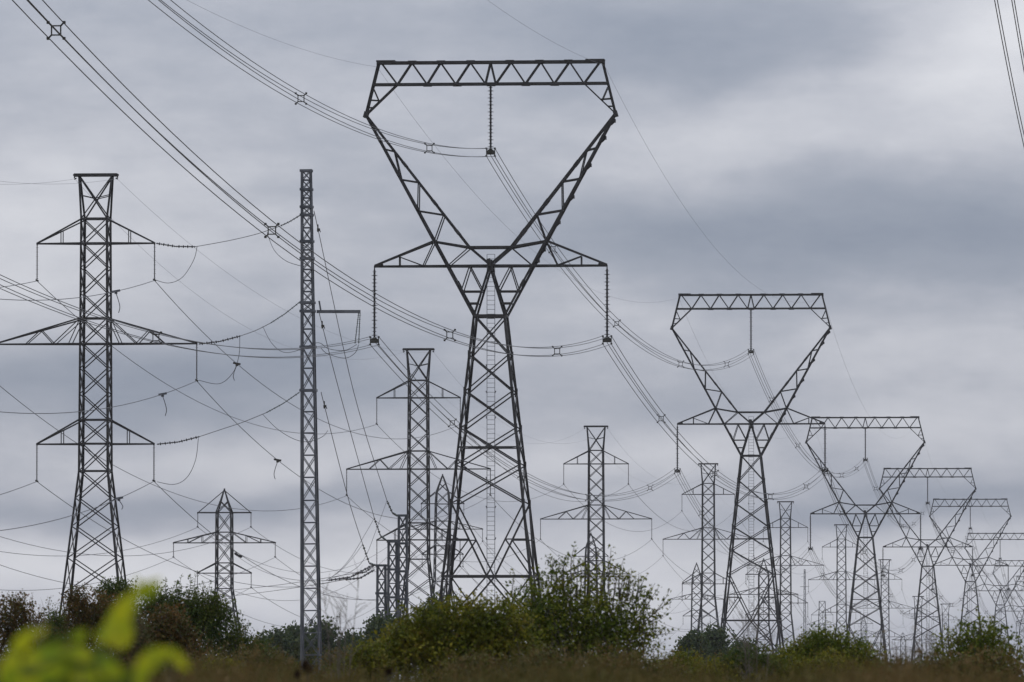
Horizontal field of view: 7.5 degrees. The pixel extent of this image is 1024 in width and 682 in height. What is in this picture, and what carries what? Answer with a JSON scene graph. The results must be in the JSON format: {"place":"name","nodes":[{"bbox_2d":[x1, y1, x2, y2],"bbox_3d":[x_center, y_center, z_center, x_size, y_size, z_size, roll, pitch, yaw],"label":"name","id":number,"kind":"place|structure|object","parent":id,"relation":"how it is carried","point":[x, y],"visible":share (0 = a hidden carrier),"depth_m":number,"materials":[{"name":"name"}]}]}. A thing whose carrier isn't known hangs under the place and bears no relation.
{"place":"outdoors","nodes":[
{"label":"outdoors","id":0,"kind":"place"},
{"bbox_2d":[299,660,313,681],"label":"seed head","id":1,"kind":"object","parent":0,"point":[305,665],"visible":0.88,"depth_m":33.96},
{"bbox_2d":[0,0,1023,678],"label":"sky","id":2,"kind":"structure","parent":0,"point":[867,156],"materials":[{"name":"grey"}]},
{"bbox_2d":[994,0,1023,145],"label":"conductor bundle","id":3,"kind":"object","parent":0,"point":[1008,57],"visible":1,"depth_m":312.33,"materials":[{"name":"metal"}]},
{"bbox_3d":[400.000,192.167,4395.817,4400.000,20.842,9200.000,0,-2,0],"label":"ground","id":4,"kind":"structure","parent":0,"visible":0},
{"bbox_2d":[0,591,75,666],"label":"red leaved shrub","id":5,"kind":"object","parent":4,"relation":"on","point":[18,612],"visible":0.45,"depth_m":129.82,"materials":[{"name":"brown plant"}]},
{"bbox_2d":[24,595,53,669],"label":"bare sapling","id":6,"kind":"object","parent":4,"relation":"on","point":[43,637],"visible":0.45,"depth_m":120.00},
{"bbox_2d":[36,597,72,667],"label":"dark shrub","id":7,"kind":"object","parent":4,"relation":"on","point":[58,621],"visible":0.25,"depth_m":149.78,"materials":[{"name":"green plant"}]},
{"bbox_2d":[53,581,135,657],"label":"red leaved shrub","id":8,"kind":"object","parent":4,"relation":"on","point":[89,620],"visible":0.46,"depth_m":134.79,"materials":[{"name":"brown plant"}]},
{"bbox_2d":[0,577,189,681],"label":"leafy sapling","id":9,"kind":"object","parent":4,"relation":"on","point":[78,663],"visible":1,"depth_m":10.97,"materials":[{"name":"green plant"}]},
{"bbox_2d":[0,173,197,633],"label":"lattice tower","id":10,"kind":"structure","parent":4,"relation":"on","point":[107,344],"depth_m":618.24,"materials":[{"name":"metal"}]},
{"bbox_2d":[0,481,153,530],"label":"power line","id":11,"kind":"object","parent":10,"relation":"attached to","point":[77,513],"visible":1,"depth_m":574.30,"materials":[{"name":"metal"}]},
{"bbox_2d":[1,280,154,300],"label":"power line","id":12,"kind":"object","parent":10,"relation":"attached to","point":[80,297],"visible":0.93,"depth_m":578.53,"materials":[{"name":"metal"}]},
{"bbox_2d":[0,381,195,413],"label":"power line","id":13,"kind":"object","parent":10,"relation":"attached to","point":[92,410],"visible":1,"depth_m":558.27,"materials":[{"name":"metal"}]},
{"bbox_2d":[0,386,344,510],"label":"power line","id":14,"kind":"object","parent":10,"relation":"attached to","point":[148,482],"visible":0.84,"depth_m":712.48,"materials":[{"name":"metal"}]},
{"bbox_2d":[38,482,374,586],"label":"power line","id":15,"kind":"object","parent":10,"relation":"attached to","point":[161,557],"visible":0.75,"depth_m":688.18,"materials":[{"name":"metal"}]},
{"bbox_2d":[37,281,376,433],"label":"power line","id":16,"kind":"object","parent":10,"relation":"attached to","point":[184,394],"visible":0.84,"depth_m":706.36,"materials":[{"name":"metal"}]},
{"bbox_2d":[75,179,398,358],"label":"ground wire","id":17,"kind":"object","parent":10,"relation":"attached to","point":[199,296],"visible":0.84,"depth_m":696.24,"materials":[{"name":"metal"}]},
{"bbox_2d":[155,482,454,599],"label":"power line","id":18,"kind":"object","parent":10,"relation":"attached to","point":[264,569],"visible":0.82,"depth_m":682.75,"materials":[{"name":"metal"}]},
{"bbox_2d":[155,281,457,438],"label":"power line","id":19,"kind":"object","parent":10,"relation":"attached to","point":[272,391],"visible":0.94,"depth_m":691.11,"materials":[{"name":"metal"}]},
{"bbox_2d":[197,381,490,519],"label":"power line","id":20,"kind":"object","parent":10,"relation":"attached to","point":[314,486],"visible":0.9,"depth_m":699.16,"materials":[{"name":"metal"}]},
{"bbox_2d":[0,607,199,681],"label":"weedy shrub","id":21,"kind":"object","parent":4,"relation":"on","point":[125,653],"visible":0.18,"depth_m":99.84,"materials":[{"name":"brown plant"}]},
{"bbox_2d":[92,576,138,627],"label":"green shrub","id":22,"kind":"object","parent":4,"relation":"on","point":[116,587],"visible":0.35,"depth_m":149.85,"materials":[{"name":"green plant"}]},
{"bbox_2d":[130,600,216,679],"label":"red leaved shrub","id":23,"kind":"object","parent":4,"relation":"on","point":[169,631],"visible":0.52,"depth_m":119.77,"materials":[{"name":"brown plant"}]},
{"bbox_2d":[136,570,279,662],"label":"upright shrub","id":24,"kind":"object","parent":4,"relation":"on","point":[203,614],"visible":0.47,"depth_m":139.78,"materials":[{"name":"green plant"}]},
{"bbox_2d":[173,488,275,652],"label":"pointed tower","id":25,"kind":"structure","parent":4,"relation":"on","point":[216,533],"depth_m":999.23,"materials":[{"name":"metal"}]},
{"bbox_2d":[0,527,197,555],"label":"power line","id":26,"kind":"object","parent":25,"relation":"attached to","point":[100,553],"visible":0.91,"depth_m":912.99,"materials":[{"name":"metal"}]},
{"bbox_2d":[0,527,250,555],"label":"power line","id":27,"kind":"object","parent":25,"relation":"attached to","point":[132,555],"visible":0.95,"depth_m":888.35,"materials":[{"name":"metal"}]},
{"bbox_2d":[1,557,274,589],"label":"power line","id":28,"kind":"object","parent":25,"relation":"attached to","point":[103,588],"visible":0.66,"depth_m":829.39,"materials":[{"name":"metal"}]},
{"bbox_2d":[175,558,385,600],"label":"power line","id":29,"kind":"object","parent":25,"relation":"attached to","point":[269,599],"visible":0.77,"depth_m":1115.56,"materials":[{"name":"metal"}]},
{"bbox_2d":[192,637,368,681],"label":"weedy shrub","id":30,"kind":"object","parent":4,"relation":"on","point":[265,651],"visible":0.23,"depth_m":109.83,"materials":[{"name":"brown plant"}]},
{"bbox_2d":[252,623,310,665],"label":"broadleaf tree","id":31,"kind":"object","parent":4,"relation":"on","point":[284,640],"visible":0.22,"depth_m":638.84,"materials":[{"name":"plant"}]},
{"bbox_2d":[282,620,317,675],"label":"broadleaf tree","id":32,"kind":"object","parent":4,"relation":"on","point":[295,632],"visible":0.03,"depth_m":659.04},
{"bbox_2d":[305,615,350,676],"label":"broadleaf tree","id":33,"kind":"object","parent":4,"relation":"on","point":[332,641],"visible":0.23,"depth_m":668.90,"materials":[{"name":"plant"}]},
{"bbox_2d":[299,169,360,674],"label":"lattice mast","id":34,"kind":"object","parent":4,"relation":"on","point":[302,258],"visible":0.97,"depth_m":600.19,"materials":[{"name":"metal"}]},
{"bbox_2d":[263,327,356,352],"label":"jumper cable","id":35,"kind":"object","parent":34,"relation":"attached to","point":[307,346],"visible":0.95,"depth_m":599.62,"materials":[{"name":"metal"}]},
{"bbox_2d":[304,558,371,681],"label":"bare sapling","id":36,"kind":"object","parent":4,"relation":"on","point":[338,657],"visible":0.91,"depth_m":69.99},
{"bbox_2d":[338,627,363,651],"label":"broadleaf tree","id":37,"kind":"object","parent":4,"relation":"on","point":[348,637],"visible":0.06,"depth_m":688.89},
{"bbox_2d":[324,621,403,681],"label":"yellow green shrub","id":38,"kind":"object","parent":4,"relation":"on","point":[366,647],"visible":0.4,"depth_m":104.80,"materials":[{"name":"green plant"}]},
{"bbox_2d":[347,609,398,656],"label":"broadleaf tree","id":39,"kind":"object","parent":4,"relation":"on","point":[378,621],"visible":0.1,"depth_m":678.98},
{"bbox_2d":[375,564,386,678],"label":"lattice column","id":40,"kind":"structure","parent":4,"relation":"on","point":[378,575],"depth_m":699.31,"materials":[{"name":"metal"}]},
{"bbox_2d":[362,544,375,565],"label":"insulator string","id":41,"kind":"object","parent":40,"relation":"attached to","point":[370,563],"visible":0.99,"depth_m":684.36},
{"bbox_2d":[321,392,362,543],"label":"power line","id":42,"kind":"object","parent":41,"relation":"attached to","point":[340,468],"visible":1,"depth_m":633.08,"materials":[{"name":"metal"}]},
{"bbox_2d":[386,540,397,680],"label":"lattice column","id":43,"kind":"structure","parent":4,"relation":"on","point":[389,569],"depth_m":699.34,"materials":[{"name":"metal"}]},
{"bbox_2d":[374,517,386,540],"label":"insulator string","id":44,"kind":"object","parent":43,"relation":"attached to","point":[381,536],"visible":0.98,"depth_m":688.64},
{"bbox_2d":[319,313,373,515],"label":"power line","id":45,"kind":"object","parent":44,"relation":"attached to","point":[346,416],"visible":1,"depth_m":639.21,"materials":[{"name":"metal"}]},
{"bbox_2d":[397,514,408,677],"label":"lattice column","id":46,"kind":"structure","parent":4,"relation":"on","point":[406,544],"depth_m":699.43,"materials":[{"name":"metal"}]},
{"bbox_2d":[387,501,397,515],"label":"insulator string","id":47,"kind":"object","parent":46,"relation":"attached to","point":[392,512],"visible":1,"depth_m":692.06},
{"bbox_2d":[314,212,386,499],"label":"power line","id":48,"kind":"object","parent":47,"relation":"attached to","point":[345,357],"visible":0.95,"depth_m":638.25,"materials":[{"name":"metal"}]},
{"bbox_2d":[346,348,491,676],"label":"lattice tower","id":49,"kind":"structure","parent":4,"relation":"on","point":[409,468],"depth_m":872.54,"materials":[{"name":"metal"}]},
{"bbox_2d":[378,426,563,501],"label":"power line","id":50,"kind":"object","parent":49,"relation":"attached to","point":[451,485],"visible":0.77,"depth_m":975.94,"materials":[{"name":"metal"}]},
{"bbox_2d":[491,496,651,561],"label":"power line","id":51,"kind":"object","parent":49,"relation":"attached to","point":[555,550],"visible":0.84,"depth_m":961.05,"materials":[{"name":"metal"}]},
{"bbox_2d":[412,589,445,674],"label":"broadleaf tree","id":52,"kind":"object","parent":4,"relation":"on","point":[432,603],"depth_m":759.53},
{"bbox_2d":[402,474,482,604],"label":"pointed tower","id":53,"kind":"structure","parent":4,"relation":"on","point":[435,521],"depth_m":1288.40,"materials":[{"name":"metal"}]},
{"bbox_2d":[362,587,548,681],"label":"yellow green shrub","id":54,"kind":"object","parent":4,"relation":"on","point":[471,628],"visible":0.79,"depth_m":94.76,"materials":[{"name":"green plant"}]},
{"bbox_2d":[363,59,617,674],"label":"delta pylon","id":55,"kind":"object","parent":4,"relation":"on","point":[490,265],"visible":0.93,"depth_m":620.67,"materials":[{"name":"metal"}]},
{"bbox_2d":[0,274,376,357],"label":"conductor bundle","id":56,"kind":"object","parent":55,"relation":"attached to","point":[156,341],"visible":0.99,"depth_m":491.04,"materials":[{"name":"metal"}]},
{"bbox_2d":[12,0,610,356],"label":"conductor bundle","id":57,"kind":"object","parent":55,"relation":"attached to","point":[172,145],"visible":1,"depth_m":388.03,"materials":[{"name":"metal"}]},
{"bbox_2d":[148,0,494,156],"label":"conductor bundle","id":58,"kind":"object","parent":55,"relation":"attached to","point":[424,143],"visible":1,"depth_m":489.80,"materials":[{"name":"metal"}]},
{"bbox_2d":[370,338,678,500],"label":"conductor bundle","id":59,"kind":"object","parent":55,"relation":"hanging from","point":[498,454],"visible":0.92,"depth_m":731.77,"materials":[{"name":"metal"}]},
{"bbox_2d":[379,70,672,302],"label":"ground wire","id":60,"kind":"object","parent":55,"relation":"attached to","point":[503,223],"visible":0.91,"depth_m":730.98,"materials":[{"name":"metal"}]},
{"bbox_2d":[487,149,753,370],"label":"conductor bundle","id":61,"kind":"object","parent":55,"relation":"attached to","point":[682,362],"visible":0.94,"depth_m":726.98,"materials":[{"name":"metal"}]},
{"bbox_2d":[606,69,809,302],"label":"ground wire","id":62,"kind":"object","parent":55,"relation":"attached to","point":[681,202],"visible":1,"depth_m":713.76,"materials":[{"name":"metal"}]},
{"bbox_2d":[603,337,827,499],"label":"conductor bundle","id":63,"kind":"object","parent":55,"relation":"hanging from","point":[659,416],"visible":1,"depth_m":720.77,"materials":[{"name":"metal"}]},
{"bbox_2d":[0,623,1023,681],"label":"meadow grass","id":64,"kind":"structure","parent":4,"relation":"on","point":[590,674],"depth_m":38.92,"materials":[{"name":"plant"}]},
{"bbox_2d":[430,638,687,681],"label":"weedy shrub","id":65,"kind":"object","parent":4,"relation":"on","point":[488,662],"visible":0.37,"depth_m":84.85,"materials":[{"name":"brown plant"}]},
{"bbox_2d":[558,532,621,639],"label":"pointed tower","id":66,"kind":"structure","parent":4,"relation":"on","point":[595,548],"depth_m":1602.79,"materials":[{"name":"metal"}]},
{"bbox_2d":[505,541,678,669],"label":"loose leaved shrub","id":67,"kind":"object","parent":4,"relation":"on","point":[569,618],"visible":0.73,"depth_m":99.82,"materials":[{"name":"green plant"}]},
{"bbox_2d":[540,425,652,645],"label":"lattice tower","id":68,"kind":"structure","parent":4,"relation":"on","point":[589,505],"depth_m":1129.27,"materials":[{"name":"metal"}]},
{"bbox_2d":[650,645,721,681],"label":"yellow green shrub","id":69,"kind":"object","parent":4,"relation":"on","point":[681,654],"visible":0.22,"depth_m":119.82,"materials":[{"name":"green plant"}]},
{"bbox_2d":[674,627,716,677],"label":"broadleaf tree","id":70,"kind":"object","parent":4,"relation":"on","point":[698,640],"visible":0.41,"depth_m":698.81,"materials":[{"name":"plant"}]},
{"bbox_2d":[670,562,723,632],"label":"pointed tower","id":71,"kind":"structure","parent":4,"relation":"on","point":[691,594],"depth_m":1937.45,"materials":[{"name":"metal"}]},
{"bbox_2d":[662,463,753,632],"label":"lattice tower","id":72,"kind":"structure","parent":4,"relation":"on","point":[702,539],"depth_m":1387.86,"materials":[{"name":"metal"}]},
{"bbox_2d":[699,621,733,663],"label":"broadleaf tree","id":73,"kind":"object","parent":4,"relation":"on","point":[716,637],"visible":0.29,"depth_m":758.71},
{"bbox_2d":[678,652,768,681],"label":"shrub","id":74,"kind":"object","parent":4,"relation":"on","point":[715,667],"visible":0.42,"depth_m":99.84,"materials":[{"name":"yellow plant"}]},
{"bbox_2d":[708,644,780,667],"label":"weedy shrub","id":75,"kind":"object","parent":4,"relation":"on","point":[734,654],"visible":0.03,"depth_m":139.85,"materials":[{"name":"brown plant"}]},
{"bbox_2d":[726,634,764,659],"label":"broadleaf tree","id":76,"kind":"object","parent":4,"relation":"on","point":[741,643],"visible":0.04,"depth_m":799.04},
{"bbox_2d":[716,636,782,681],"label":"shrub","id":77,"kind":"object","parent":4,"relation":"on","point":[761,656],"visible":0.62,"depth_m":99.84,"materials":[{"name":"green plant"}]},
{"bbox_2d":[723,590,777,681],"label":"bare sapling","id":78,"kind":"object","parent":4,"relation":"on","point":[747,630],"visible":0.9,"depth_m":64.95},
{"bbox_2d":[670,293,831,654],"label":"delta pylon","id":79,"kind":"object","parent":4,"relation":"on","point":[751,423],"visible":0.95,"depth_m":980.44,"materials":[{"name":"metal"}]},
{"bbox_2d":[675,469,810,574],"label":"conductor bundle","id":80,"kind":"object","parent":79,"relation":"hanging from","point":[725,541],"visible":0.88,"depth_m":1072.08,"materials":[{"name":"metal"}]},
{"bbox_2d":[750,351,864,477],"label":"conductor bundle","id":81,"kind":"object","parent":79,"relation":"attached to","point":[793,433],"visible":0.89,"depth_m":1084.08,"materials":[{"name":"metal"}]},
{"bbox_2d":[729,558,797,653],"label":"pointed tower","id":82,"kind":"structure","parent":4,"relation":"on","point":[768,594],"depth_m":1498.53,"materials":[{"name":"metal"}]},
{"bbox_2d":[747,501,823,654],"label":"lattice tower","id":83,"kind":"structure","parent":4,"relation":"on","point":[781,565],"depth_m":1645.26,"materials":[{"name":"metal"}]},
{"bbox_2d":[800,569,807,632],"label":"lattice mast","id":84,"kind":"object","parent":4,"relation":"on","point":[805,586],"visible":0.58,"depth_m":2698.58,"materials":[{"name":"metal"}]},
{"bbox_2d":[754,646,881,681],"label":"yellow green shrub","id":85,"kind":"object","parent":4,"relation":"on","point":[823,653],"visible":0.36,"depth_m":99.82,"materials":[{"name":"green plant"}]},
{"bbox_2d":[807,601,837,628],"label":"box topped tower","id":86,"kind":"structure","parent":4,"relation":"on","point":[818,620],"depth_m":2547.72,"materials":[{"name":"grey metal"}]},
{"bbox_2d":[770,617,895,680],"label":"domed shrub","id":87,"kind":"object","parent":4,"relation":"on","point":[814,638],"visible":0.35,"depth_m":109.78,"materials":[{"name":"green plant"}]},
{"bbox_2d":[808,524,874,645],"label":"lattice tower","id":88,"kind":"structure","parent":4,"relation":"on","point":[837,571],"depth_m":1903.90,"materials":[{"name":"metal"}]},
{"bbox_2d":[805,416,925,660],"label":"delta pylon","id":89,"kind":"object","parent":4,"relation":"on","point":[865,513],"visible":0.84,"depth_m":1315.84,"materials":[{"name":"metal"}]},
{"bbox_2d":[809,549,884,606],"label":"conductor bundle","id":90,"kind":"object","parent":89,"relation":"hanging from","point":[832,586],"visible":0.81,"depth_m":1398.08,"materials":[{"name":"metal"}]},
{"bbox_2d":[823,470,921,574],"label":"conductor bundle","id":91,"kind":"object","parent":89,"relation":"hanging from","point":[859,539],"visible":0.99,"depth_m":1073.23,"materials":[{"name":"metal"}]},
{"bbox_2d":[864,461,928,527],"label":"conductor bundle","id":92,"kind":"object","parent":89,"relation":"hanging from","point":[886,505],"visible":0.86,"depth_m":1418.79,"materials":[{"name":"metal"}]},
{"bbox_2d":[855,559,914,661],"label":"lattice tower","id":93,"kind":"structure","parent":4,"relation":"on","point":[888,602],"depth_m":2160.02,"materials":[{"name":"metal"}]},
{"bbox_2d":[887,633,911,661],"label":"pointed tower","id":94,"kind":"structure","parent":4,"relation":"on","point":[900,646],"depth_m":3096.89,"materials":[{"name":"metal"}]},
{"bbox_2d":[885,638,922,673],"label":"bare sapling","id":95,"kind":"object","parent":4,"relation":"on","point":[904,655],"visible":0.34,"depth_m":75.00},
{"bbox_2d":[892,596,944,661],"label":"lattice tower","id":96,"kind":"structure","parent":4,"relation":"on","point":[921,608],"depth_m":2414.01,"materials":[{"name":"metal"}]},
{"bbox_2d":[878,468,976,659],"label":"delta pylon","id":97,"kind":"object","parent":4,"relation":"on","point":[931,556],"visible":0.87,"depth_m":1617.35,"materials":[{"name":"metal"}]},
{"bbox_2d":[919,549,973,606],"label":"conductor bundle","id":98,"kind":"object","parent":97,"relation":"hanging from","point":[937,587],"visible":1,"depth_m":1410.14,"materials":[{"name":"metal"}]},
{"bbox_2d":[909,614,945,678],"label":"bare sapling","id":99,"kind":"object","parent":4,"relation":"on","point":[932,642],"visible":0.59,"depth_m":79.84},
{"bbox_2d":[924,604,958,649],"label":"lattice tower","id":100,"kind":"structure","parent":4,"relation":"on","point":[945,622],"depth_m":2673.40,"materials":[{"name":"metal"}]},
{"bbox_2d":[870,644,1023,681],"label":"weedy shrub","id":101,"kind":"object","parent":4,"relation":"on","point":[999,658],"visible":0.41,"depth_m":79.86,"materials":[{"name":"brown plant"}]},
{"bbox_2d":[929,498,1011,647],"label":"delta pylon","id":102,"kind":"object","parent":4,"relation":"on","point":[970,564],"visible":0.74,"depth_m":1919.06,"materials":[{"name":"metal"}]},
{"bbox_2d":[881,576,932,618],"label":"conductor bundle","id":103,"kind":"object","parent":102,"relation":"hanging from","point":[899,606],"visible":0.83,"depth_m":1720.53,"materials":[{"name":"metal"}]},
{"bbox_2d":[926,502,971,552],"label":"conductor bundle","id":104,"kind":"object","parent":102,"relation":"attached to","point":[941,536],"visible":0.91,"depth_m":1734.41,"materials":[{"name":"metal"}]},
{"bbox_2d":[971,574,1009,618],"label":"conductor bundle","id":105,"kind":"object","parent":102,"relation":"hanging from","point":[984,605],"visible":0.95,"depth_m":1733.04,"materials":[{"name":"metal"}]},
{"bbox_2d":[921,606,1023,678],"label":"loose leaved shrub","id":106,"kind":"object","parent":4,"relation":"on","point":[985,638],"visible":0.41,"depth_m":104.82,"materials":[{"name":"green plant"}]},
{"bbox_2d":[964,533,1023,646],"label":"delta pylon","id":107,"kind":"object","parent":4,"relation":"on","point":[998,596],"visible":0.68,"depth_m":2205.98,"materials":[{"name":"metal"}]},
{"bbox_2d":[993,560,1023,656],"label":"delta pylon","id":108,"kind":"object","parent":4,"relation":"on","point":[1012,598],"visible":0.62,"depth_m":2509.74,"materials":[{"name":"metal"}]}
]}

